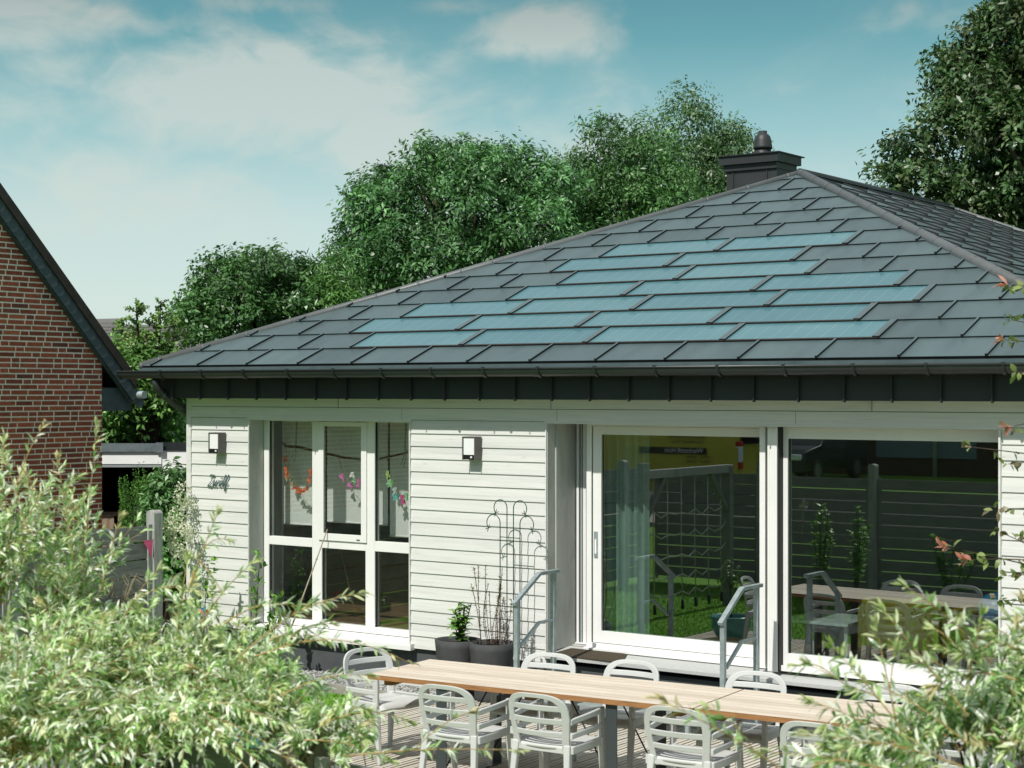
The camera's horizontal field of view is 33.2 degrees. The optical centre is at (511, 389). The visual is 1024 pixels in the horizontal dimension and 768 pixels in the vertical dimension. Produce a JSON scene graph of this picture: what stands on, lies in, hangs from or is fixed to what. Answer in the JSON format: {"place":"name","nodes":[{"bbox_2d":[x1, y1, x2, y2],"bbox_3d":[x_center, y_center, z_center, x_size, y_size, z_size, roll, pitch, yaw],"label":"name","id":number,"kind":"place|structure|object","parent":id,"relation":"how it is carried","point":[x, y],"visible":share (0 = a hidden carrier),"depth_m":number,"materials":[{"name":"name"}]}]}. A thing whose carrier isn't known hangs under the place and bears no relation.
{"place":"outdoors","nodes":[
{"label":"outdoors","id":0,"kind":"place"},
{"bbox_2d":[24,595,184,653],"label":"yard","id":1,"kind":"structure","parent":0,"point":[140,627],"depth_m":22.49,"materials":[{"name":"green plant"}]},
{"bbox_2d":[118,461,173,607],"bbox_3d":[-4.604,1.947,21.802,0.812,2.086,0.834,0,0,35],"label":"yew bush","id":2,"kind":"object","parent":1,"relation":"on","point":[132,511],"visible":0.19,"depth_m":21.68,"materials":[{"name":"green plant"}]},
{"bbox_2d":[133,456,185,636],"bbox_3d":[-4.066,1.895,20.590,0.948,2.203,0.886,0,0,-5],"label":"rhododendron","id":3,"kind":"object","parent":1,"relation":"on","point":[162,496],"visible":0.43,"depth_m":20.43,"materials":[{"name":"green plant"}]},
{"bbox_2d":[97,318,124,324],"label":"distant house","id":4,"kind":"structure","parent":0,"point":[106,321],"depth_m":71.13,"materials":[{"name":"white"}]},
{"bbox_2d":[105,608,139,664],"bbox_3d":[-4.153,2.640,18.071,0.359,0.700,0.359,0,0,35],"label":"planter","id":5,"kind":"object","parent":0,"point":[111,629],"depth_m":17.92,"materials":[{"name":"grey"}]},
{"bbox_2d":[96,574,147,608],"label":"dry grass","id":6,"kind":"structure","parent":5,"relation":"on","point":[123,596],"depth_m":17.98,"materials":[{"name":"beige plant"}]},
{"bbox_2d":[101,325,211,349],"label":"distant house","id":7,"kind":"structure","parent":0,"point":[107,329],"depth_m":63.36,"materials":[{"name":"white"}]},
{"bbox_2d":[30,659,364,767],"bbox_3d":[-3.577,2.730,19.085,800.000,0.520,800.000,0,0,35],"label":"ground","id":8,"kind":"structure","parent":0,"point":[331,698],"depth_m":16.62,"materials":[{"name":"green plant"}]},
{"bbox_2d":[0,511,6,670],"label":"garden fence","id":9,"kind":"object","parent":8,"relation":"on","point":[2,610],"visible":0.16,"depth_m":16.86,"materials":[{"name":"grey wood"}]},
{"bbox_2d":[7,521,19,687],"bbox_3d":[-4.943,2.140,16.964,0.125,1.700,0.125,0,0,35],"label":"fence post","id":10,"kind":"object","parent":8,"relation":"on","point":[14,617],"visible":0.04,"depth_m":16.93,"materials":[{"name":"grey wood"}]},
{"bbox_2d":[0,183,146,626],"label":"brick house","id":11,"kind":"structure","parent":8,"relation":"on","point":[62,360],"depth_m":21.48,"materials":[{"name":"brown brick"}]},
{"bbox_2d":[20,524,151,673],"bbox_3d":[-4.386,2.200,17.727,0.044,1.520,1.758,0,0,35],"label":"garden fence","id":12,"kind":"object","parent":8,"relation":"on","point":[137,552],"visible":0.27,"depth_m":18.10,"materials":[{"name":"grey wood"}]},
{"bbox_2d":[106,538,153,557],"bbox_3d":[-4.318,1.634,17.748,0.023,0.333,1.763,0,0,35],"label":"pennant","id":13,"kind":"object","parent":12,"relation":"attached to","point":[148,544],"visible":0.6,"depth_m":18.36,"materials":[{"name":"pink fabric"}]},
{"bbox_2d":[0,721,281,767],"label":"garden fence","id":14,"kind":"object","parent":8,"relation":"on","point":[224,761],"visible":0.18,"depth_m":6.20,"materials":[{"name":"grey wood"}]},
{"bbox_2d":[137,467,146,497],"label":"hedge bush","id":15,"kind":"object","parent":8,"relation":"on","point":[140,479],"depth_m":30.89,"materials":[{"name":"green plant"}]},
{"bbox_2d":[109,324,178,354],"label":"hedge bush","id":16,"kind":"object","parent":8,"relation":"on","point":[117,335],"visible":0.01,"depth_m":32.71,"materials":[{"name":"green plant"}]},
{"bbox_2d":[102,440,185,580],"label":"garage","id":17,"kind":"structure","parent":8,"relation":"on","point":[125,457],"depth_m":26.49,"materials":[{"name":"paint"}]},
{"bbox_2d":[102,511,131,563],"bbox_3d":[-6.055,2.460,27.350,1.020,1.020,0.700,0,0,0],"label":"covered table","id":18,"kind":"object","parent":17,"relation":"in","point":[107,519],"visible":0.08,"depth_m":27.09,"materials":[{"name":"brown wood"}]},
{"bbox_2d":[102,411,185,527],"bbox_3d":[-6.347,1.435,28.404,2.560,3.122,2.168,0,0,35],"label":"hedge bush","id":19,"kind":"object","parent":8,"relation":"on","point":[122,435],"visible":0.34,"depth_m":27.86,"materials":[{"name":"green plant"}]},
{"bbox_2d":[102,297,192,498],"bbox_3d":[-5.910,0.755,27.506,1.874,4.470,1.900,0,0,-7],"label":"ginkgo tree","id":20,"kind":"object","parent":8,"relation":"on","point":[151,412],"visible":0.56,"depth_m":27.31,"materials":[{"name":"green plant"}]},
{"bbox_2d":[146,510,162,656],"bbox_3d":[-3.845,2.140,18.502,0.125,1.700,0.125,0,0,35],"label":"fence post","id":21,"kind":"object","parent":8,"relation":"on","point":[154,518],"visible":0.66,"depth_m":18.46,"materials":[{"name":"grey wood"}]},
{"bbox_2d":[163,479,195,652],"bbox_3d":[-3.680,1.985,19.192,0.704,2.022,1.246,0,0,-24],"label":"hydrangea","id":22,"kind":"object","parent":8,"relation":"on","point":[175,531],"visible":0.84,"depth_m":18.96,"materials":[{"name":"green plant"}]},
{"bbox_2d":[199,607,207,628],"bbox_3d":[-3.194,2.619,17.866,0.162,0.743,0.050,0,0,35],"label":"pinwheel","id":23,"kind":"object","parent":8,"relation":"on","point":[201,609],"visible":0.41,"depth_m":17.87,"materials":[{"name":"plastic"}]},
{"bbox_2d":[154,237,353,348],"bbox_3d":[-5.082,-0.010,34.088,3.738,6.007,3.631,0,0,35],"label":"maple tree","id":24,"kind":"object","parent":8,"relation":"on","point":[259,281],"visible":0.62,"depth_m":33.19,"materials":[{"name":"green plant"}]},
{"bbox_2d":[0,416,530,767],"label":"willow shrub","id":25,"kind":"object","parent":8,"relation":"on","point":[105,690],"visible":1,"depth_m":5.92,"materials":[{"name":"green plant"}]},
{"bbox_2d":[161,662,386,696],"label":"kerb","id":26,"kind":"structure","parent":8,"relation":"on","point":[340,689],"depth_m":16.92,"materials":[{"name":"concrete"}]},
{"bbox_2d":[275,529,327,670],"bbox_3d":[-2.211,2.231,17.900,0.735,1.526,0.028,0,0,-42],"label":"bamboo cane","id":27,"kind":"object","parent":8,"relation":"on","point":[309,579],"visible":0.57,"depth_m":17.99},
{"bbox_2d":[282,724,329,767],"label":"fence post","id":28,"kind":"object","parent":8,"relation":"on","point":[320,750],"visible":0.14,"depth_m":5.89,"materials":[{"name":"grey wood"}]},
{"bbox_2d":[288,241,381,318],"bbox_3d":[-3.404,0.054,33.501,1.812,5.873,1.860,0,0,35],"label":"willowy tree","id":29,"kind":"object","parent":8,"relation":"on","point":[330,297],"visible":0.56,"depth_m":33.27,"materials":[{"name":"green plant"}]},
{"bbox_2d":[314,756,372,767],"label":"garden fence","id":30,"kind":"object","parent":8,"relation":"on","point":[321,762],"visible":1,"depth_m":5.84,"materials":[{"name":"wood"}]},
{"bbox_2d":[316,126,609,296],"bbox_3d":[-0.929,-1.414,38.067,6.874,8.818,6.457,0,0,35],"label":"ash tree","id":31,"kind":"object","parent":8,"relation":"on","point":[463,235],"visible":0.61,"depth_m":36.76,"materials":[{"name":"green plant"}]},
{"bbox_2d":[116,130,1023,751],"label":"white house","id":32,"kind":"structure","parent":8,"relation":"on","point":[800,376],"depth_m":17.15,"materials":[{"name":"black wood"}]},
{"bbox_2d":[208,432,225,452],"bbox_3d":[-3.211,0.575,18.728,0.155,0.225,0.114,0,0,35],"label":"wall lamp","id":33,"kind":"object","parent":32,"relation":"attached to","point":[216,442],"visible":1,"depth_m":18.69,"materials":[{"name":"grey"}]},
{"bbox_2d":[207,474,228,491],"bbox_3d":[-3.211,1.013,18.791,0.336,0.188,0.006,0,0,35],"label":"house lettering","id":34,"kind":"object","parent":32,"relation":"attached to","point":[222,484],"visible":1,"depth_m":18.76,"materials":[{"name":"grey metal"}]},
{"bbox_2d":[282,421,312,525],"bbox_3d":[-2.304,0.887,18.852,0.576,1.194,0.022,0,0,35],"label":"roller blind","id":35,"kind":"object","parent":32,"relation":"attached to","point":[296,508],"visible":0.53,"depth_m":18.89,"materials":[{"name":"fabric"}]},
{"bbox_2d":[241,420,414,650],"bbox_3d":[-1.863,1.462,17.989,2.345,2.280,0.364,0,0,35],"label":"window","id":36,"kind":"structure","parent":32,"relation":"in","point":[368,541],"depth_m":18.09,"materials":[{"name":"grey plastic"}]},
{"bbox_2d":[281,421,408,467],"bbox_3d":[-1.706,0.560,18.240,2.014,0.501,0.035,0,0,35],"label":"hanging branch","id":37,"kind":"object","parent":32,"relation":"hanging from","point":[295,446],"visible":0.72,"depth_m":18.30,"materials":[{"name":"brown plant"}]},
{"bbox_2d":[281,446,311,494],"bbox_3d":[-2.317,0.874,18.640,0.476,0.528,0.031,0,0,35],"label":"paper garland","id":38,"kind":"object","parent":37,"relation":"attached to","point":[292,484],"visible":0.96,"depth_m":18.68,"materials":[{"name":"orange paper"}]},
{"bbox_2d":[338,457,360,489],"bbox_3d":[-1.708,0.882,18.205,0.379,0.345,0.031,0,0,35],"label":"paper garland","id":39,"kind":"object","parent":37,"relation":"attached to","point":[354,480],"visible":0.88,"depth_m":18.19,"materials":[{"name":"pink paper"}]},
{"bbox_2d":[384,457,408,504],"bbox_3d":[-1.182,0.914,17.830,0.369,0.548,0.031,0,0,35],"label":"paper garland","id":40,"kind":"object","parent":37,"relation":"attached to","point":[390,482],"visible":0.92,"depth_m":17.85,"materials":[{"name":"green"}]},
{"bbox_2d":[327,422,387,525],"bbox_3d":[-1.680,0.862,18.419,0.904,1.144,0.022,0,0,35],"label":"roller blind","id":41,"kind":"object","parent":32,"relation":"attached to","point":[343,503],"visible":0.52,"depth_m":18.48,"materials":[{"name":"fabric"}]},
{"bbox_2d":[326,531,408,612],"bbox_3d":[-0.947,2.066,19.328,2.800,0.791,0.750,0,0,35],"label":"sideboard","id":42,"kind":"object","parent":32,"relation":"in","point":[345,569],"visible":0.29,"depth_m":19.40,"materials":[{"name":"brown wood"}]},
{"bbox_2d":[389,422,408,537],"bbox_3d":[-1.030,0.918,17.944,0.628,1.256,0.022,0,0,35],"label":"roller blind","id":43,"kind":"object","parent":32,"relation":"attached to","point":[399,516],"visible":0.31,"depth_m":18.05,"materials":[{"name":"fabric"}]},
{"bbox_2d":[462,436,481,459],"bbox_3d":[-0.390,0.565,16.715,0.155,0.225,0.114,0,0,35],"label":"wall lamp","id":44,"kind":"object","parent":32,"relation":"attached to","point":[471,447],"visible":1,"depth_m":16.68,"materials":[{"name":"grey"}]},
{"bbox_2d":[556,648,626,661],"bbox_3d":[0.757,2.482,16.104,0.800,0.041,0.300,0,0,35],"label":"doormat","id":45,"kind":"object","parent":32,"relation":"on","point":[604,656],"visible":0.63,"depth_m":16.08,"materials":[{"name":"brown fabric"}]},
{"bbox_2d":[605,426,648,633],"bbox_3d":[1.049,1.365,16.547,0.620,2.150,0.092,0,0,35],"label":"curtain","id":46,"kind":"object","parent":32,"relation":"hanging from","point":[626,533],"visible":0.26,"depth_m":16.49,"materials":[{"name":"fabric"}]},
{"bbox_2d":[575,424,997,691],"bbox_3d":[2.289,1.393,15.195,4.435,2.145,0.351,0,0,40],"label":"sliding door","id":47,"kind":"structure","parent":32,"relation":"in","point":[775,442],"depth_m":15.11,"materials":[{"name":"white plastic"}]},
{"bbox_2d":[792,611,872,659],"bbox_3d":[2.883,2.263,15.613,0.650,0.395,0.650,0,0,35],"label":"coffee table","id":48,"kind":"object","parent":32,"relation":"in","point":[845,621],"visible":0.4,"depth_m":15.54,"materials":[{"name":"white"}]},
{"bbox_2d":[858,596,975,667],"bbox_3d":[3.561,2.141,15.178,0.860,0.642,0.730,0,0,35],"label":"armchair","id":49,"kind":"object","parent":32,"relation":"in","point":[911,620],"visible":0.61,"depth_m":14.86,"materials":[{"name":"green fabric"}]},
{"bbox_2d":[958,607,997,669],"bbox_3d":[4.364,2.141,14.754,0.860,0.642,0.730,0,0,35],"label":"armchair","id":50,"kind":"object","parent":32,"relation":"in","point":[973,614],"visible":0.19,"depth_m":14.66,"materials":[{"name":"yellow fabric"}]},
{"bbox_2d":[248,666,950,762],"bbox_3d":[1.438,2.982,15.139,12.450,0.095,0.600,0,0,35],"label":"gravel bed","id":51,"kind":"object","parent":8,"relation":"on","point":[694,727],"depth_m":15.37,"materials":[{"name":"grey gravel"}]},
{"bbox_2d":[189,556,219,638],"bbox_3d":[-3.262,2.347,18.279,0.281,1.186,0.301,0,0,35],"label":"climbing plant","id":52,"kind":"object","parent":51,"relation":"on","point":[205,586],"visible":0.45,"depth_m":18.27,"materials":[{"name":"green plant"}]},
{"bbox_2d":[241,548,267,645],"bbox_3d":[-2.719,2.300,18.156,0.338,1.282,0.271,0,0,35],"label":"climbing plant","id":53,"kind":"object","parent":51,"relation":"on","point":[252,589],"visible":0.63,"depth_m":18.14,"materials":[{"name":"green plant"}]},
{"bbox_2d":[260,590,286,660],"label":"climbing plant","id":54,"kind":"object","parent":51,"relation":"on","point":[271,614],"visible":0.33,"depth_m":17.61,"materials":[{"name":"green plant"}]},
{"bbox_2d":[275,665,435,694],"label":"gravel","id":55,"kind":"structure","parent":51,"relation":"on","point":[397,687],"depth_m":17.24,"materials":[{"name":"gravel stones"}]},
{"bbox_2d":[435,636,479,697],"bbox_3d":[-0.517,2.638,16.263,0.430,0.565,0.430,0,0,35],"label":"flower pot","id":56,"kind":"object","parent":51,"relation":"on","point":[450,649],"visible":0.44,"depth_m":16.09,"materials":[{"name":"plastic"}]},
{"bbox_2d":[447,601,475,641],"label":"citrus plant","id":57,"kind":"object","parent":56,"relation":"on","point":[458,623],"visible":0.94,"depth_m":16.21,"materials":[{"name":"green plant"}]},
{"bbox_2d":[469,639,513,702],"bbox_3d":[-0.188,2.638,16.053,0.430,0.565,0.430,0,0,35],"label":"flower pot","id":58,"kind":"object","parent":51,"relation":"on","point":[498,654],"visible":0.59,"depth_m":15.90,"materials":[{"name":"plastic"}]},
{"bbox_2d":[470,565,511,644],"bbox_3d":[-0.167,2.026,16.026,0.533,0.770,0.454,0,0,35],"label":"dry perennial","id":59,"kind":"object","parent":58,"relation":"on","point":[498,606],"visible":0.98,"depth_m":16.03,"materials":[{"name":"brown plant"}]},
{"bbox_2d":[486,499,534,640],"bbox_3d":[-0.018,1.762,16.222,0.575,1.455,0.012,0,0,35],"label":"wire trellis","id":60,"kind":"object","parent":58,"relation":"on","point":[506,537],"visible":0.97,"depth_m":16.24,"materials":[{"name":"black metal"}]},
{"bbox_2d":[511,569,559,670],"bbox_3d":[0.218,2.307,15.511,0.046,1.326,0.722,0,0,35],"label":"handrail","id":61,"kind":"object","parent":51,"relation":"on","point":[515,603],"visible":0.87,"depth_m":15.49,"materials":[{"name":"silver metal"}]},
{"bbox_2d":[717,583,762,741],"bbox_3d":[1.917,2.311,14.415,0.046,1.318,0.733,0,0,35],"label":"handrail","id":62,"kind":"object","parent":51,"relation":"on","point":[755,638],"visible":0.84,"depth_m":14.42,"materials":[{"name":"silver metal"}]},
{"bbox_2d":[537,105,722,234],"bbox_3d":[2.604,-1.825,39.889,4.262,9.634,4.461,0,0,35],"label":"cherry tree","id":63,"kind":"object","parent":8,"relation":"on","point":[629,188],"visible":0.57,"depth_m":39.27,"materials":[{"name":"green plant"}]},
{"bbox_2d":[619,75,774,197],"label":"birch tree","id":64,"kind":"object","parent":8,"relation":"on","point":[712,144],"visible":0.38,"depth_m":44.63,"materials":[{"name":"green plant"}]},
{"bbox_2d":[641,575,1023,767],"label":"willow shrub","id":65,"kind":"object","parent":8,"relation":"on","point":[972,715],"visible":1,"depth_m":4.91,"materials":[{"name":"green plant"}]},
{"bbox_2d":[855,0,1023,229],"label":"sycamore tree","id":66,"kind":"object","parent":8,"relation":"on","point":[978,103],"visible":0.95,"depth_m":30.46,"materials":[{"name":"green plant"}]},
{"bbox_2d":[935,275,1023,607],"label":"crab apple tree","id":67,"kind":"object","parent":8,"relation":"on","point":[1017,465],"visible":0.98,"depth_m":8.64,"materials":[{"name":"green plant"}]},
{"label":"deck frame","id":68,"kind":"structure","parent":8,"relation":"on","visible":0},
{"bbox_2d":[276,701,950,767],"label":"deck","id":69,"kind":"structure","parent":68,"relation":"on","point":[411,738],"depth_m":13.80,"materials":[{"name":"grey wood"}]},
{"bbox_2d":[343,647,432,764],"bbox_3d":[-1.011,2.481,13.616,0.538,0.821,0.586,0,0,-42],"label":"garden chair","id":70,"kind":"object","parent":69,"relation":"on","point":[391,699],"visible":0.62,"depth_m":13.62,"materials":[{"name":"plastic"}]},
{"bbox_2d":[418,684,512,767],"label":"garden chair","id":71,"kind":"object","parent":69,"relation":"on","point":[473,733],"visible":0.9,"depth_m":12.18,"materials":[{"name":"plastic"}]},
{"bbox_2d":[487,652,577,767],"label":"garden chair","id":72,"kind":"object","parent":69,"relation":"on","point":[570,667],"visible":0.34,"depth_m":13.34,"materials":[{"name":"plastic"}]},
{"bbox_2d":[367,659,742,767],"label":"garden table","id":73,"kind":"object","parent":69,"relation":"on","point":[611,693],"visible":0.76,"depth_m":12.56,"materials":[{"name":"brown wood"}]},
{"bbox_2d":[509,692,604,767],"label":"garden chair","id":74,"kind":"object","parent":69,"relation":"on","point":[566,743],"visible":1,"depth_m":11.85,"materials":[{"name":"plastic"}]},
{"bbox_2d":[570,659,658,767],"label":"garden chair","id":75,"kind":"object","parent":69,"relation":"on","point":[632,721],"visible":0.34,"depth_m":12.88,"materials":[{"name":"plastic"}]},
{"bbox_2d":[537,699,695,733],"bbox_3d":[1.019,2.795,14.938,1.600,0.230,0.645,0,0,35],"label":"grating step","id":76,"kind":"object","parent":69,"relation":"on","point":[685,717],"visible":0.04,"depth_m":14.60,"materials":[{"name":"grey metal"}]},
{"bbox_2d":[644,705,743,767],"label":"garden chair","id":77,"kind":"object","parent":69,"relation":"on","point":[673,753],"visible":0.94,"depth_m":11.35,"materials":[{"name":"plastic"}]},
{"bbox_2d":[696,670,786,767],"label":"garden chair","id":78,"kind":"object","parent":69,"relation":"on","point":[763,733],"visible":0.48,"depth_m":12.46,"materials":[{"name":"plastic"}]},
{"bbox_2d":[780,721,880,767],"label":"garden chair","id":79,"kind":"object","parent":69,"relation":"on","point":[785,736],"visible":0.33,"depth_m":10.84,"materials":[{"name":"plastic"}]},
{"bbox_2d":[694,690,1016,767],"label":"garden table","id":80,"kind":"object","parent":69,"relation":"on","point":[781,709],"visible":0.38,"depth_m":11.58,"materials":[{"name":"brown wood"}]},
{"bbox_2d":[858,683,921,759],"bbox_3d":[2.562,2.481,11.874,0.538,0.821,0.586,0,0,28],"label":"garden chair","id":81,"kind":"object","parent":69,"relation":"on","point":[886,697],"visible":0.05,"depth_m":12.11,"materials":[{"name":"plastic"}]},
{"bbox_2d":[920,738,1013,767],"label":"garden chair","id":82,"kind":"object","parent":69,"relation":"on","point":[951,753],"visible":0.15,"depth_m":10.27,"materials":[{"name":"plastic"}]},
{"bbox_2d":[951,743,1023,767],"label":"garden chair","id":83,"kind":"object","parent":69,"relation":"on","point":[955,759],"visible":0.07,"depth_m":11.30,"materials":[{"name":"plastic"}]},
{"bbox_2d":[231,721,279,749],"bbox_3d":[-2.057,2.757,13.554,0.494,0.266,0.494,0,0,35],"label":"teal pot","id":84,"kind":"object","parent":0,"point":[256,739],"visible":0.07,"depth_m":13.34,"materials":[{"name":"ceramic"}]},
{"bbox_2d":[227,637,283,672],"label":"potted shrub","id":85,"kind":"object","parent":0,"point":[255,658],"visible":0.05,"depth_m":13.57,"materials":[{"name":"green plant"}]},
{"bbox_2d":[336,159,429,293],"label":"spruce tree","id":86,"kind":"object","parent":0,"point":[384,165],"visible":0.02,"depth_m":43.88,"materials":[{"name":"green plant"}]},
{"bbox_2d":[0,0,1010,331],"label":"sky","id":87,"kind":"structure","parent":0,"point":[137,137],"materials":[{"name":"blue"}]},
{"bbox_2d":[977,592,997,627],"bbox_3d":[4.119,1.875,14.652,0.299,0.300,0.299,0,0,35],"label":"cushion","id":88,"kind":"object","parent":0,"point":[991,614],"visible":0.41,"depth_m":14.55,"materials":[{"name":"blue fabric"}]}
]}

